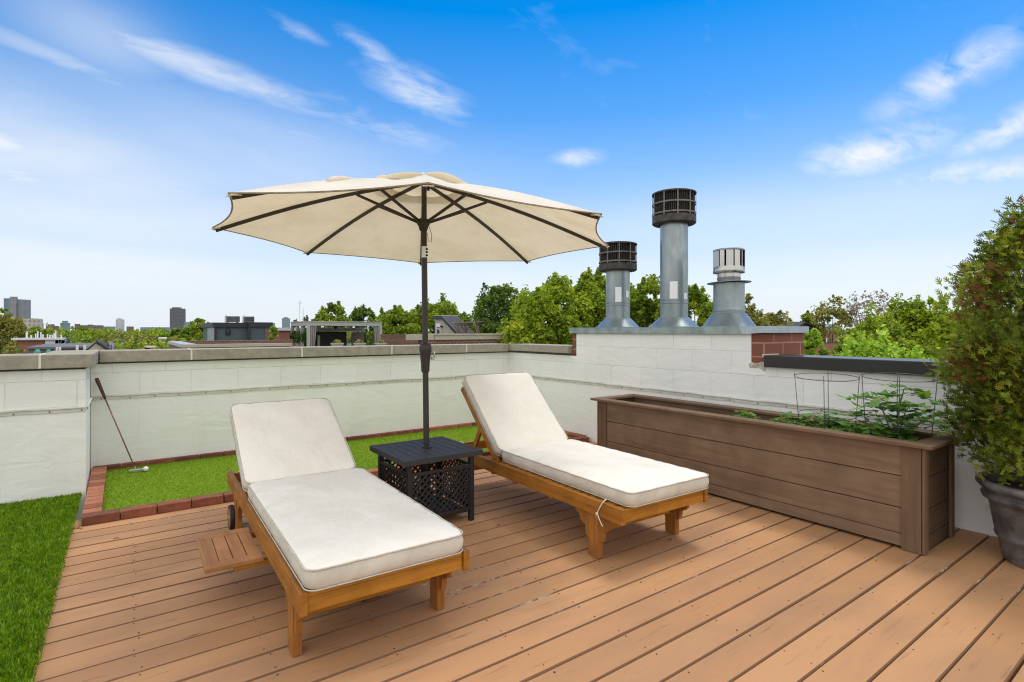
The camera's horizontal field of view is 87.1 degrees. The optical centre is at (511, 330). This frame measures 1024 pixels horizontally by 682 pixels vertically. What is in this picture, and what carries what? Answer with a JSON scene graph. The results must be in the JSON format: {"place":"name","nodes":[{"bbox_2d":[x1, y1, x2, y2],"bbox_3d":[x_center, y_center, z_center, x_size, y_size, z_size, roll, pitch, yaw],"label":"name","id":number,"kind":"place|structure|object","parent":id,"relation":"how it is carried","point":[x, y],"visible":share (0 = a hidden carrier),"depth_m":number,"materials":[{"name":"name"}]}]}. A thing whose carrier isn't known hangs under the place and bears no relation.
{"place":"outdoors","nodes":[
{"label":"outdoors","id":0,"kind":"place"},
{"bbox_2d":[4,297,30,318],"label":"tower block","id":1,"kind":"structure","parent":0,"point":[16,307],"depth_m":1500.00,"materials":[{"name":"grey concrete"}]},
{"bbox_2d":[11,331,69,353],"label":"brick building","id":2,"kind":"structure","parent":0,"point":[23,343],"depth_m":41.51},
{"bbox_2d":[0,350,99,520],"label":"parapet wall","id":3,"kind":"structure","parent":0,"point":[45,422],"depth_m":3.99,"materials":[{"name":"paint"}]},
{"bbox_2d":[26,343,95,353],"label":"flat roof building","id":4,"kind":"structure","parent":0,"point":[42,348],"depth_m":29.62,"materials":[{"name":"stone"}]},
{"bbox_2d":[60,321,69,331],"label":"tower block","id":5,"kind":"structure","parent":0,"point":[65,324],"depth_m":1600.92,"materials":[{"name":"blue glass"}]},
{"bbox_2d":[75,324,103,335],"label":"office block","id":6,"kind":"structure","parent":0,"point":[77,326],"depth_m":800.00,"materials":[{"name":"concrete"}]},
{"bbox_2d":[116,318,123,332],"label":"tower block","id":7,"kind":"structure","parent":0,"point":[120,323],"depth_m":1700.00,"materials":[{"name":"concrete"}]},
{"bbox_2d":[140,327,170,331],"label":"office block","id":8,"kind":"structure","parent":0,"point":[166,328],"depth_m":900.00,"materials":[{"name":"blue glass"}]},
{"bbox_2d":[170,307,185,328],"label":"tower block","id":9,"kind":"structure","parent":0,"point":[178,317],"depth_m":1300.00,"materials":[{"name":"concrete"}]},
{"bbox_2d":[168,340,292,348],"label":"brick parapet","id":10,"kind":"structure","parent":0,"point":[226,344],"depth_m":18.96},
{"bbox_2d":[282,317,289,327],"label":"tower block","id":11,"kind":"structure","parent":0,"point":[285,322],"depth_m":1400.00,"materials":[{"name":"blue glass"}]},
{"bbox_2d":[271,301,317,346],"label":"brick building","id":12,"kind":"structure","parent":0,"point":[283,333],"depth_m":39.83,"materials":[{"name":"brick"}]},
{"bbox_2d":[91,343,509,470],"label":"parapet wall","id":13,"kind":"structure","parent":0,"point":[166,403],"depth_m":5.48,"materials":[{"name":"stone"}]},
{"bbox_2d":[290,321,381,346],"bbox_3d":[-11.652,0.622,36.026,5.094,2.456,4.120,0,0,-36],"label":"white pergola","id":14,"kind":"object","parent":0,"point":[314,338],"visible":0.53,"depth_m":35.68,"materials":[{"name":"grey paint"}]},
{"bbox_2d":[294,326,300,343],"bbox_3d":[-13.673,0.265,34.476,0.575,1.170,0.545,0,0,-2],"label":"hanging plant","id":15,"kind":"object","parent":14,"relation":"hanging from","point":[297,335],"visible":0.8,"depth_m":34.39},
{"bbox_2d":[299,331,306,342],"bbox_3d":[-12.893,0.252,33.385,0.580,1.146,0.540,0,0,-36],"label":"hanging plant","id":16,"kind":"object","parent":14,"relation":"hanging from","point":[303,336],"visible":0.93,"depth_m":33.28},
{"bbox_2d":[380,334,417,344],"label":"brick parapet","id":17,"kind":"structure","parent":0,"point":[394,339],"depth_m":32.05,"materials":[{"name":"brick"}]},
{"bbox_2d":[432,315,474,333],"bbox_3d":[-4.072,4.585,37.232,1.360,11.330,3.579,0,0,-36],"label":"dormer house","id":18,"kind":"structure","parent":0,"point":[443,324],"depth_m":37.15,"materials":[{"name":"beige"}]},
{"bbox_2d":[451,321,506,333],"bbox_3d":[-1.912,0.600,33.451,2.721,2.301,3.350,0,0,-36],"label":"timber pergola","id":19,"kind":"object","parent":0,"point":[465,328],"visible":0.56,"depth_m":33.73,"materials":[{"name":"wood"}]},
{"bbox_2d":[0,0,1023,331],"label":"sky","id":20,"kind":"structure","parent":0,"point":[846,146],"materials":[{"name":"blue"}]},
{"bbox_2d":[509,326,1023,536],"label":"parapet wall","id":21,"kind":"structure","parent":0,"point":[755,367],"depth_m":4.74,"materials":[{"name":"paint"}]},
{"bbox_2d":[597,241,638,326],"bbox_3d":[1.218,-0.524,6.200,0.506,0.970,0.506,0,0,-36],"label":"flue pipe","id":22,"kind":"object","parent":21,"relation":"on","point":[617,262],"visible":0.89,"depth_m":6.07,"materials":[{"name":"metal"}]},
{"bbox_2d":[649,188,698,326],"bbox_3d":[1.675,-0.735,5.568,0.512,1.394,0.512,0,0,-36],"label":"flue pipe","id":23,"kind":"object","parent":21,"relation":"on","point":[674,218],"visible":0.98,"depth_m":5.44,"materials":[{"name":"metal"}]},
{"bbox_2d":[701,247,755,326],"bbox_3d":[2.039,-0.403,5.064,0.494,0.730,0.494,0,0,-36],"label":"flue pipe","id":24,"kind":"object","parent":21,"relation":"on","point":[728,310],"visible":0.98,"depth_m":4.95,"materials":[{"name":"metal"}]},
{"bbox_2d":[805,338,839,355],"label":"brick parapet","id":25,"kind":"structure","parent":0,"point":[828,345],"depth_m":45.08,"materials":[{"name":"brick"}]},
{"bbox_3d":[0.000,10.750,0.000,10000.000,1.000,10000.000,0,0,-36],"label":"ground","id":26,"kind":"structure","parent":0,"visible":0},
{"bbox_2d":[0,339,26,353],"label":"leafy tree","id":27,"kind":"object","parent":26,"relation":"on","point":[11,347],"visible":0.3,"depth_m":33.76,"materials":[{"name":"green plant"}]},
{"bbox_2d":[0,312,29,349],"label":"leafy tree","id":28,"kind":"object","parent":26,"relation":"on","point":[14,327],"visible":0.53,"depth_m":54.37,"materials":[{"name":"green plant"}]},
{"bbox_2d":[12,317,42,331],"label":"office block","id":29,"kind":"structure","parent":26,"relation":"on","point":[30,322],"depth_m":424.22,"materials":[{"name":"concrete"}]},
{"bbox_2d":[28,326,53,337],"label":"leafy tree","id":30,"kind":"object","parent":26,"relation":"on","point":[34,329],"visible":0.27,"depth_m":61.43,"materials":[{"name":"green plant"}]},
{"bbox_2d":[56,330,86,337],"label":"belt tree","id":31,"kind":"object","parent":26,"relation":"on","point":[66,334],"visible":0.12,"depth_m":128.78,"materials":[{"name":"green plant"}]},
{"bbox_2d":[67,336,92,342],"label":"belt tree","id":32,"kind":"object","parent":26,"relation":"on","point":[87,339],"visible":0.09,"depth_m":102.98,"materials":[{"name":"green plant"}]},
{"bbox_2d":[75,330,102,339],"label":"belt tree","id":33,"kind":"object","parent":26,"relation":"on","point":[95,334],"visible":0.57,"depth_m":188.96,"materials":[{"name":"green plant"}]},
{"bbox_2d":[85,339,115,360],"bbox_3d":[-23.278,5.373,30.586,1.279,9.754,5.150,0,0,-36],"label":"gable house","id":34,"kind":"structure","parent":26,"relation":"on","point":[100,345],"depth_m":28.74,"materials":[{"name":"beige"}]},
{"bbox_2d":[70,332,133,345],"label":"belt tree","id":35,"kind":"object","parent":26,"relation":"on","point":[106,338],"visible":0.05,"depth_m":84.40,"materials":[{"name":"green plant"}]},
{"bbox_2d":[101,333,147,345],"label":"belt tree","id":36,"kind":"object","parent":26,"relation":"on","point":[122,335],"visible":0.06,"depth_m":101.52,"materials":[{"name":"green plant"}]},
{"bbox_2d":[115,337,152,349],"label":"belt tree","id":37,"kind":"object","parent":26,"relation":"on","point":[128,344],"visible":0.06,"depth_m":57.53,"materials":[{"name":"green plant"}]},
{"bbox_2d":[136,333,156,342],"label":"belt tree","id":38,"kind":"object","parent":26,"relation":"on","point":[141,338],"visible":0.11,"depth_m":114.93,"materials":[{"name":"green plant"}]},
{"bbox_2d":[128,340,168,348],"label":"belt tree","id":39,"kind":"object","parent":26,"relation":"on","point":[140,345],"visible":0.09,"depth_m":49.82,"materials":[{"name":"green plant"}]},
{"bbox_2d":[150,337,174,348],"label":"belt tree","id":40,"kind":"object","parent":26,"relation":"on","point":[159,342],"visible":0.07,"depth_m":55.03,"materials":[{"name":"green plant"}]},
{"bbox_2d":[169,327,180,337],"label":"leafy tree","id":41,"kind":"object","parent":26,"relation":"on","point":[174,331],"visible":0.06,"depth_m":79.38,"materials":[{"name":"green plant"}]},
{"bbox_2d":[177,318,210,340],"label":"leafy tree","id":42,"kind":"object","parent":26,"relation":"on","point":[194,329],"visible":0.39,"depth_m":64.64,"materials":[{"name":"green plant"}]},
{"bbox_2d":[201,322,272,340],"bbox_3d":[-18.016,4.860,35.064,3.244,10.779,6.260,0,0,-36],"label":"rooftop room","id":43,"kind":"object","parent":26,"relation":"on","point":[238,331],"visible":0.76,"depth_m":32.88,"materials":[{"name":"grey"}]},
{"bbox_2d":[225,314,239,322],"bbox_3d":[-17.683,-0.766,33.941,0.848,0.534,0.770,0,0,-36],"label":"air conditioner","id":44,"kind":"object","parent":43,"relation":"on","point":[228,319],"visible":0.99,"depth_m":33.65,"materials":[{"name":"metal"}]},
{"bbox_2d":[242,315,253,322],"bbox_3d":[-16.939,-0.766,34.480,0.688,0.534,0.770,0,0,-36],"label":"air conditioner","id":45,"kind":"object","parent":43,"relation":"on","point":[247,318],"visible":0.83,"depth_m":34.14,"materials":[{"name":"metal"}]},
{"bbox_2d":[268,326,278,339],"bbox_3d":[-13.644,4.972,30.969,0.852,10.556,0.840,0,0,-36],"label":"leafy tree","id":46,"kind":"object","parent":26,"relation":"on","point":[272,329],"visible":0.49,"depth_m":30.91,"materials":[{"name":"green plant"}]},
{"bbox_2d":[311,300,351,331],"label":"leafy tree","id":47,"kind":"object","parent":26,"relation":"on","point":[323,314],"visible":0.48,"depth_m":61.83,"materials":[{"name":"green plant"}]},
{"bbox_2d":[348,304,376,344],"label":"leafy tree","id":48,"kind":"object","parent":26,"relation":"on","point":[359,314],"visible":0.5,"depth_m":74.06,"materials":[{"name":"green plant"}]},
{"bbox_2d":[367,311,397,344],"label":"leafy tree","id":49,"kind":"object","parent":26,"relation":"on","point":[370,333],"visible":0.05,"depth_m":67.46,"materials":[{"name":"green plant"}]},
{"bbox_2d":[372,304,421,333],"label":"leafy tree","id":50,"kind":"object","parent":26,"relation":"on","point":[390,319],"visible":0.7,"depth_m":58.52,"materials":[{"name":"green plant"}]},
{"bbox_2d":[403,304,433,331],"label":"leafy tree","id":51,"kind":"object","parent":26,"relation":"on","point":[412,310],"visible":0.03,"depth_m":64.83,"materials":[{"name":"green plant"}]},
{"bbox_2d":[0,322,845,344],"bbox_3d":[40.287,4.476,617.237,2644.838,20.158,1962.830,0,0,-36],"label":"distant wood","id":52,"kind":"object","parent":26,"relation":"on","point":[80,329],"visible":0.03,"depth_m":247.05,"materials":[{"name":"green plant"}]},
{"bbox_2d":[411,293,472,333],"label":"leafy tree","id":53,"kind":"object","parent":26,"relation":"on","point":[443,307],"visible":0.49,"depth_m":60.57,"materials":[{"name":"green plant"}]},
{"bbox_2d":[406,333,545,344],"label":"brick parapet","id":54,"kind":"structure","parent":26,"relation":"on","point":[486,338],"depth_m":17.33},
{"bbox_2d":[469,282,519,333],"bbox_3d":[-0.660,3.612,32.965,4.094,13.280,4.407,0,0,21],"label":"leafy tree","id":55,"kind":"object","parent":26,"relation":"on","point":[494,301],"visible":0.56,"depth_m":31.98,"materials":[{"name":"green plant"}]},
{"bbox_2d":[496,271,598,350],"bbox_3d":[1.194,4.087,18.972,3.851,12.330,4.091,0,0,-36],"label":"leafy tree","id":56,"kind":"object","parent":26,"relation":"on","point":[536,309],"visible":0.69,"depth_m":18.03,"materials":[{"name":"green plant"}]},
{"bbox_2d":[561,267,605,326],"bbox_3d":[2.928,3.926,19.934,2.670,12.650,2.510,0,0,-36],"label":"leafy tree","id":57,"kind":"object","parent":26,"relation":"on","point":[594,287],"visible":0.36,"depth_m":19.30,"materials":[{"name":"green plant"}]},
{"bbox_2d":[630,282,651,326],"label":"leafy tree","id":58,"kind":"object","parent":26,"relation":"on","point":[632,286],"visible":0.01,"depth_m":26.27,"materials":[{"name":"green plant"}]},
{"bbox_2d":[630,273,659,326],"bbox_3d":[5.176,3.990,20.948,2.429,12.522,2.570,0,0,18],"label":"leafy tree","id":59,"kind":"object","parent":26,"relation":"on","point":[639,299],"visible":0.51,"depth_m":20.65,"materials":[{"name":"green plant"}]},
{"bbox_2d":[688,283,712,326],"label":"leafy tree","id":60,"kind":"object","parent":26,"relation":"on","point":[700,304],"visible":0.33,"depth_m":22.39,"materials":[{"name":"green plant"}]},
{"bbox_2d":[745,293,753,319],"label":"leafy tree","id":61,"kind":"object","parent":26,"relation":"on","point":[748,297],"visible":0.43,"depth_m":41.74,"materials":[{"name":"green plant"}]},
{"bbox_2d":[746,303,792,325],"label":"leafy tree","id":62,"kind":"object","parent":26,"relation":"on","point":[760,318],"visible":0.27,"depth_m":47.38,"materials":[{"name":"green plant"}]},
{"bbox_2d":[787,310,818,324],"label":"leafy tree","id":63,"kind":"object","parent":26,"relation":"on","point":[806,316],"visible":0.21,"depth_m":59.02,"materials":[{"name":"green plant"}]},
{"bbox_2d":[787,322,835,341],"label":"building","id":64,"kind":"structure","parent":26,"relation":"on","point":[810,325],"depth_m":53.30,"materials":[{"name":"grey"}]},
{"bbox_2d":[804,328,829,355],"bbox_3d":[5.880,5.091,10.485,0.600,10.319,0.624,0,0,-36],"label":"leafy tree","id":65,"kind":"object","parent":26,"relation":"on","point":[814,342],"visible":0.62,"depth_m":10.38,"materials":[{"name":"green plant"}]},
{"bbox_2d":[809,294,853,341],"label":"leafy tree","id":66,"kind":"object","parent":26,"relation":"on","point":[840,314],"visible":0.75,"depth_m":51.40,"materials":[{"name":"green plant"}]},
{"bbox_2d":[841,289,889,334],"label":"leafy tree","id":67,"kind":"object","parent":26,"relation":"on","point":[853,311],"visible":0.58,"depth_m":65.70,"materials":[{"name":"green plant"}]},
{"bbox_2d":[827,312,909,356],"bbox_3d":[11.215,4.831,16.935,2.293,10.839,2.430,0,0,-36],"label":"leafy tree","id":68,"kind":"object","parent":26,"relation":"on","point":[895,333],"visible":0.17,"depth_m":16.54,"materials":[{"name":"green plant"}]},
{"bbox_2d":[830,324,942,359],"bbox_3d":[8.072,5.057,11.521,3.178,10.389,3.095,0,0,-36],"label":"leafy tree","id":69,"kind":"object","parent":26,"relation":"on","point":[873,348],"visible":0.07,"depth_m":11.25,"materials":[{"name":"green plant"}]},
{"bbox_2d":[843,292,982,359],"bbox_3d":[14.169,4.416,19.095,4.658,11.673,4.356,0,0,-36],"label":"leafy tree","id":70,"kind":"object","parent":26,"relation":"on","point":[920,323],"visible":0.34,"depth_m":18.48,"materials":[{"name":"green plant"}]},
{"bbox_2d":[952,298,1018,360],"bbox_3d":[21.047,4.266,23.888,4.016,11.972,3.990,0,0,-36],"label":"leafy tree","id":71,"kind":"object","parent":26,"relation":"on","point":[994,309],"visible":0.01,"depth_m":23.35,"materials":[{"name":"green plant"}]},
{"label":"deck underside","id":72,"kind":"structure","parent":0,"visible":0},
{"bbox_2d":[32,441,1023,681],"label":"deck","id":73,"kind":"structure","parent":72,"relation":"on","point":[192,621],"depth_m":2.41,"materials":[{"name":"wood"}]},
{"bbox_2d":[0,492,81,681],"bbox_3d":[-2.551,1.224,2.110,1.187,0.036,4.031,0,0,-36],"label":"long turf","id":74,"kind":"structure","parent":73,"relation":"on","point":[60,510],"depth_m":2.74,"materials":[{"name":"plant"}]},
{"bbox_2d":[82,507,101,513],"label":"edging brick","id":75,"kind":"object","parent":73,"relation":"on","point":[91,510],"visible":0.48,"depth_m":3.58,"materials":[{"name":"brick"}]},
{"bbox_2d":[83,503,102,509],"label":"edging brick","id":76,"kind":"object","parent":73,"relation":"on","point":[93,506],"visible":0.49,"depth_m":3.66,"materials":[{"name":"brick"}]},
{"bbox_2d":[84,499,102,504],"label":"edging brick","id":77,"kind":"object","parent":73,"relation":"on","point":[93,502],"visible":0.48,"depth_m":3.74,"materials":[{"name":"brick"}]},
{"bbox_2d":[85,495,102,500],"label":"edging brick","id":78,"kind":"object","parent":73,"relation":"on","point":[93,498],"visible":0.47,"depth_m":3.83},
{"bbox_2d":[82,508,119,525],"bbox_3d":[-2.693,1.220,3.530,0.198,0.057,0.092,0,0,-36],"label":"edging brick","id":79,"kind":"object","parent":73,"relation":"on","point":[98,517],"visible":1,"depth_m":3.50,"materials":[{"name":"brick"}]},
{"bbox_2d":[93,463,120,469],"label":"edging brick","id":80,"kind":"object","parent":73,"relation":"on","point":[113,466],"visible":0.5,"depth_m":4.77,"materials":[{"name":"brick"}]},
{"bbox_2d":[122,460,147,467],"bbox_3d":[-3.421,1.220,4.889,0.198,0.058,0.058,0,0,-35],"label":"edging brick","id":81,"kind":"object","parent":73,"relation":"on","point":[136,463],"visible":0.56,"depth_m":4.87,"materials":[{"name":"brick"}]},
{"bbox_2d":[121,503,156,519],"bbox_3d":[-2.528,1.220,3.648,0.198,0.057,0.092,0,1,-35],"label":"edging brick","id":82,"kind":"object","parent":73,"relation":"on","point":[138,511],"visible":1,"depth_m":3.62,"materials":[{"name":"brick"}]},
{"bbox_2d":[149,457,174,464],"bbox_3d":[-3.256,1.220,5.008,0.198,0.058,0.058,0,0,-35],"label":"edging brick","id":83,"kind":"object","parent":73,"relation":"on","point":[161,460],"visible":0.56,"depth_m":4.99,"materials":[{"name":"brick"}]},
{"bbox_2d":[157,497,190,513],"bbox_3d":[-2.363,1.220,3.767,0.198,0.057,0.092,0,0,-36],"label":"edging brick","id":84,"kind":"object","parent":73,"relation":"on","point":[173,505],"visible":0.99,"depth_m":3.74,"materials":[{"name":"brick"}]},
{"bbox_2d":[175,454,199,461],"bbox_3d":[-3.090,1.220,5.128,0.198,0.058,0.058,0,0,-36],"label":"edging brick","id":85,"kind":"object","parent":73,"relation":"on","point":[188,457],"visible":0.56,"depth_m":5.11,"materials":[{"name":"brick"}]},
{"bbox_2d":[191,492,223,507],"bbox_3d":[-2.198,1.220,3.885,0.198,0.057,0.092,0,0,-35],"label":"edging brick","id":86,"kind":"object","parent":73,"relation":"on","point":[207,500],"visible":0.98,"depth_m":3.85,"materials":[{"name":"brick"}]},
{"bbox_2d":[200,452,223,458],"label":"edging brick","id":87,"kind":"object","parent":73,"relation":"on","point":[213,454],"visible":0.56,"depth_m":5.23,"materials":[{"name":"brick"}]},
{"bbox_2d":[223,490,246,502],"bbox_3d":[-2.034,1.220,4.004,0.198,0.057,0.092,0,0,-37],"label":"edging brick","id":88,"kind":"object","parent":73,"relation":"on","point":[228,496],"visible":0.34,"depth_m":3.93,"materials":[{"name":"brick"}]},
{"bbox_2d":[196,398,468,656],"bbox_3d":[-1.121,0.861,2.851,0.936,0.777,2.061,0,0,-34],"label":"sun lounger","id":89,"kind":"object","parent":73,"relation":"on","point":[332,526],"visible":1,"depth_m":2.45,"materials":[{"name":"fabric"}]},
{"bbox_2d":[102,425,566,516],"bbox_3d":[-1.405,1.239,5.420,4.305,0.022,1.470,0,0,-36],"label":"putting mat","id":90,"kind":"object","parent":73,"relation":"on","point":[143,500],"visible":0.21,"depth_m":4.54,"materials":[{"name":"plastic"}]},
{"bbox_2d":[86,492,103,498],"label":"edging brick","id":91,"kind":"object","parent":90,"relation":"on","point":[95,494],"visible":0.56,"depth_m":3.92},
{"bbox_2d":[95,378,142,472],"bbox_3d":[-3.434,0.817,4.688,0.436,0.815,0.099,0,0,-2],"label":"golf putter","id":92,"kind":"object","parent":90,"relation":"on","point":[98,382],"visible":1,"depth_m":4.70,"materials":[{"name":"metal"}]},
{"bbox_2d":[346,435,364,440],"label":"edging brick","id":93,"kind":"object","parent":90,"relation":"on","point":[356,437],"visible":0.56,"depth_m":6.07,"materials":[{"name":"brick"}]},
{"bbox_2d":[364,433,381,438],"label":"edging brick","id":94,"kind":"object","parent":90,"relation":"on","point":[376,435],"visible":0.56,"depth_m":6.19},
{"bbox_2d":[397,429,413,434],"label":"edging brick","id":95,"kind":"object","parent":90,"relation":"on","point":[406,431],"visible":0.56,"depth_m":6.42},
{"bbox_2d":[370,436,482,520],"bbox_3d":[-0.581,1.010,3.610,0.565,0.480,0.565,0,0,-35],"label":"side table","id":96,"kind":"object","parent":73,"relation":"on","point":[415,454],"visible":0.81,"depth_m":3.50,"materials":[{"name":"black metal"}]},
{"bbox_2d":[211,172,609,445],"bbox_3d":[-0.594,0.060,3.605,2.473,2.240,2.473,0,0,-36],"label":"patio umbrella","id":97,"kind":"object","parent":96,"relation":"in","point":[435,217],"visible":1,"depth_m":3.78,"materials":[{"name":"fabric"}]},
{"bbox_2d":[131,482,1022,674],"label":"deck nails","id":98,"kind":"object","parent":73,"relation":"attached to","point":[553,589],"visible":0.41,"depth_m":2.48,"materials":[{"name":"metal"}]},
{"bbox_2d":[452,372,708,558],"bbox_3d":[0.296,0.799,3.810,0.744,0.903,2.061,0,0,-34],"label":"sun lounger","id":99,"kind":"object","parent":73,"relation":"on","point":[526,442],"visible":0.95,"depth_m":3.43,"materials":[{"name":"fabric"}]},
{"bbox_2d":[573,436,588,441],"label":"edging brick","id":100,"kind":"object","parent":73,"relation":"on","point":[583,438],"visible":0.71,"depth_m":6.01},
{"bbox_2d":[590,394,961,555],"bbox_3d":[1.744,0.940,4.158,0.590,0.621,2.635,0,0,-36],"label":"planter box","id":101,"kind":"object","parent":73,"relation":"on","point":[900,492],"visible":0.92,"depth_m":3.53,"materials":[{"name":"brown wood"}]},
{"bbox_2d":[733,410,768,420],"bbox_3d":[1.768,0.683,4.111,0.326,0.166,0.377,0,0,-11],"label":"tomato plant","id":102,"kind":"object","parent":101,"relation":"in","point":[745,414],"visible":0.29,"depth_m":4.08,"materials":[{"name":"green plant"}]},
{"bbox_2d":[770,411,809,426],"bbox_3d":[1.967,0.678,3.817,0.325,0.178,0.395,0,0,-36],"label":"tomato plant","id":103,"kind":"object","parent":101,"relation":"in","point":[787,420],"visible":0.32,"depth_m":3.84,"materials":[{"name":"green plant"}]},
{"bbox_2d":[791,410,858,428],"bbox_3d":[2.111,0.650,3.661,0.372,0.228,0.375,0,0,6],"label":"tomato plant","id":104,"kind":"object","parent":101,"relation":"in","point":[820,422],"visible":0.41,"depth_m":3.65,"materials":[{"name":"green plant"}]},
{"bbox_2d":[794,373,859,428],"bbox_3d":[2.115,0.520,3.628,0.385,0.460,0.385,0,0,-36],"label":"tomato cage","id":105,"kind":"object","parent":101,"relation":"in","point":[824,409],"visible":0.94,"depth_m":3.59,"materials":[{"name":"grey metal"}]},
{"bbox_2d":[825,419,871,434],"bbox_3d":[2.190,0.690,3.502,0.357,0.185,0.346,0,0,-36],"label":"tomato plant","id":106,"kind":"object","parent":101,"relation":"in","point":[848,430],"visible":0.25,"depth_m":3.49,"materials":[{"name":"green plant"}]},
{"bbox_2d":[861,372,937,438],"bbox_3d":[2.376,0.507,3.310,0.385,0.485,0.385,0,0,-36],"label":"tomato cage","id":107,"kind":"object","parent":101,"relation":"in","point":[897,381],"visible":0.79,"depth_m":3.21,"materials":[{"name":"grey metal"}]},
{"bbox_2d":[834,383,1002,440],"bbox_3d":[2.404,0.551,3.235,0.473,0.478,0.843,0,0,-36],"label":"tomato plant","id":108,"kind":"object","parent":101,"relation":"in","point":[889,432],"visible":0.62,"depth_m":3.26,"materials":[{"name":"green plant"}]},
{"bbox_2d":[975,470,1023,568],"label":"plant pot","id":109,"kind":"object","parent":73,"relation":"on","point":[1006,502],"visible":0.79,"depth_m":2.86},
{"bbox_2d":[922,194,1023,486],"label":"arborvitae","id":110,"kind":"object","parent":109,"relation":"in","point":[995,397],"visible":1,"depth_m":2.84,"materials":[{"name":"green plant"}]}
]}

